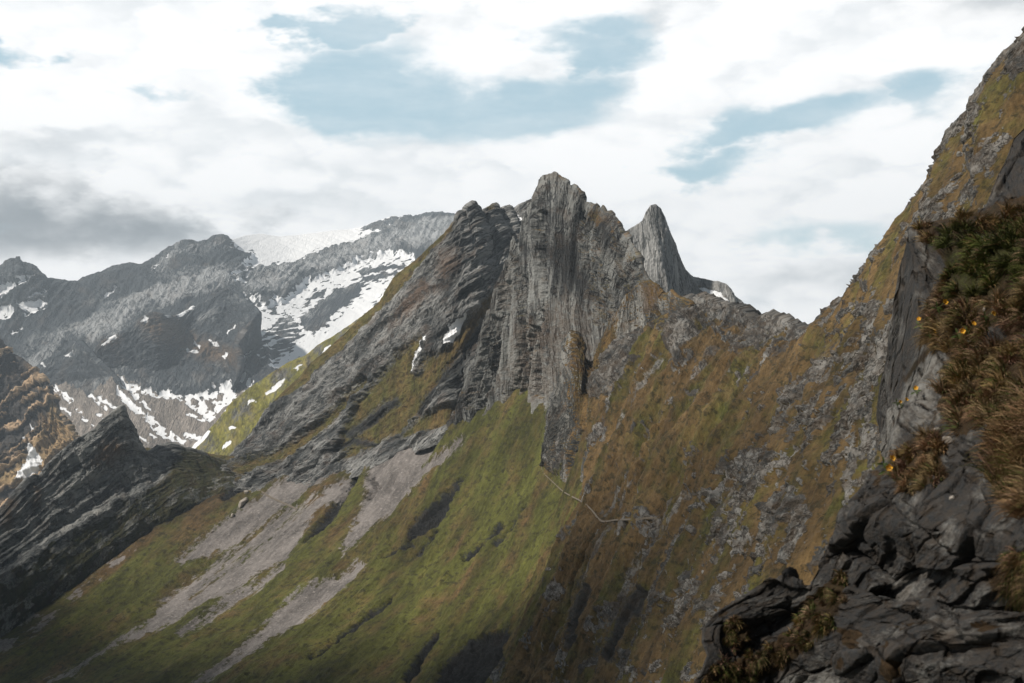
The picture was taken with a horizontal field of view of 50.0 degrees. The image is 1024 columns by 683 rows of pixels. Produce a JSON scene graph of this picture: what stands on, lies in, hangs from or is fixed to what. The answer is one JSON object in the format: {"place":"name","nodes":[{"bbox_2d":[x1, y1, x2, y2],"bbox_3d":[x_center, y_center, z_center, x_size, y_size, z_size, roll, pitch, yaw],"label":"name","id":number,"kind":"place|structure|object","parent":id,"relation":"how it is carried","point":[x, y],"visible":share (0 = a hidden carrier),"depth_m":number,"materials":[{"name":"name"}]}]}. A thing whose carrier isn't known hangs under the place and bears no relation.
{"place":"outdoors","nodes":[
{"label":"outdoors","id":0,"kind":"place"},
{"bbox_2d":[0,339,79,506],"bbox_3d":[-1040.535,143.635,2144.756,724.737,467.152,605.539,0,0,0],"label":"banded hill","id":1,"kind":"structure","parent":0,"point":[38,433],"depth_m":2106.88,"materials":[{"name":"brown stone"}]},
{"bbox_2d":[36,339,121,388],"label":"rock spur","id":2,"kind":"structure","parent":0,"point":[79,360],"depth_m":3275.91,"materials":[{"name":"grey stone"}]},
{"bbox_2d":[0,404,237,637],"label":"rock fin","id":3,"kind":"object","parent":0,"point":[78,510],"visible":0.83,"depth_m":1061.39,"materials":[{"name":"grey stone"}]},
{"bbox_2d":[94,288,261,390],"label":"rock buttress","id":4,"kind":"object","parent":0,"point":[221,329],"visible":0.62,"depth_m":3284.90,"materials":[{"name":"grey stone"}]},
{"bbox_2d":[0,211,454,447],"bbox_3d":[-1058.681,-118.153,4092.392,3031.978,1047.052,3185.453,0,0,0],"label":"mountain range","id":5,"kind":"structure","parent":0,"point":[307,293],"depth_m":3847.85,"materials":[{"name":"stone"}]},
{"bbox_2d":[191,317,360,455],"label":"green shoulder","id":6,"kind":"object","parent":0,"point":[229,430],"visible":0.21,"depth_m":1523.45},
{"bbox_2d":[256,488,297,509],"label":"path","id":7,"kind":"structure","parent":0,"point":[282,502],"depth_m":981.65,"materials":[{"name":"grey gravel"}]},
{"bbox_2d":[221,199,530,493],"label":"massif","id":8,"kind":"structure","parent":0,"point":[381,381],"depth_m":919.98,"materials":[{"name":"grey stone"}]},
{"bbox_2d":[0,27,1023,682],"bbox_3d":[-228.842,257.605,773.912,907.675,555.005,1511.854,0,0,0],"label":"mountain flank","id":9,"kind":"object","parent":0,"point":[734,449],"visible":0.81,"depth_m":381.40,"materials":[{"name":"green plant"}]},
{"bbox_2d":[238,497,248,507],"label":"boulder","id":10,"kind":"object","parent":9,"relation":"on","point":[243,501],"visible":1,"depth_m":1015.43,"materials":[{"name":"grey stone"}]},
{"bbox_2d":[0,0,1023,323],"label":"sky","id":11,"kind":"structure","parent":0,"point":[776,143],"materials":[{"name":"white"}]},
{"bbox_2d":[446,171,650,427],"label":"peak","id":12,"kind":"structure","parent":0,"point":[574,261],"depth_m":684.99,"materials":[{"name":"stone"}]},
{"bbox_2d":[541,452,656,521],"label":"path","id":13,"kind":"structure","parent":0,"point":[593,512],"depth_m":276.66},
{"bbox_2d":[539,280,695,482],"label":"front buttress","id":14,"kind":"structure","parent":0,"point":[642,304],"depth_m":507.00,"materials":[{"name":"stone"}]},
{"bbox_2d":[627,204,742,302],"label":"pinnacle","id":15,"kind":"object","parent":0,"point":[654,243],"visible":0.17,"depth_m":982.56,"materials":[{"name":"grey stone"}]},
{"bbox_2d":[694,129,1023,682],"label":"foreground crag","id":16,"kind":"structure","parent":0,"point":[918,606],"depth_m":8.29,"materials":[{"name":"grey stone"}]},
{"bbox_2d":[701,199,1023,682],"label":"grass","id":17,"kind":"structure","parent":16,"relation":"on","point":[1003,465],"depth_m":8.92,"materials":[{"name":"brown plant"}]},
{"bbox_2d":[878,462,893,476],"bbox_3d":[3.010,1.042,8.815,0.142,0.133,0.180,0,0,20],"label":"flower","id":18,"kind":"object","parent":16,"relation":"on","point":[887,468],"visible":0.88,"depth_m":8.87,"materials":[{"name":"yellow plant"}]},
{"bbox_2d":[877,455,895,465],"bbox_3d":[3.074,0.973,8.969,0.139,0.136,0.155,12,-29,-8],"label":"flower","id":19,"kind":"object","parent":16,"relation":"on","point":[892,456],"visible":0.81,"depth_m":9.01,"materials":[{"name":"yellow plant"}]},
{"bbox_2d":[910,385,920,394],"bbox_3d":[3.618,0.443,9.870,0.095,0.105,0.141,0,0,35],"label":"flower","id":20,"kind":"object","parent":16,"relation":"on","point":[915,387],"visible":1,"depth_m":9.90,"materials":[{"name":"yellow plant"}]},
{"bbox_2d":[931,299,947,314],"bbox_3d":[4.090,-0.352,10.462,0.146,0.142,0.162,12,-23,-8],"label":"flower","id":21,"kind":"object","parent":16,"relation":"on","point":[945,301],"visible":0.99,"depth_m":10.51,"materials":[{"name":"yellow plant"}]},
{"bbox_2d":[942,436,953,443],"bbox_3d":[3.387,0.768,8.530,0.087,0.059,0.057,40,4,42],"label":"boulder","id":22,"kind":"object","parent":16,"relation":"on","point":[951,440],"visible":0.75,"depth_m":8.51,"materials":[{"name":"grey stone"}]},
{"bbox_2d":[951,328,965,340],"bbox_3d":[3.988,-0.078,9.768,0.139,0.136,0.155,-6,-16,4],"label":"flower","id":23,"kind":"object","parent":16,"relation":"on","point":[962,330],"visible":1,"depth_m":9.83,"materials":[{"name":"yellow plant"}]},
{"bbox_2d":[979,311,995,321],"bbox_3d":[4.096,-0.230,9.426,0.114,0.111,0.127,18,-19,-11],"label":"flower","id":24,"kind":"object","parent":16,"relation":"on","point":[993,313],"visible":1,"depth_m":9.47,"materials":[{"name":"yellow plant"}]}
]}

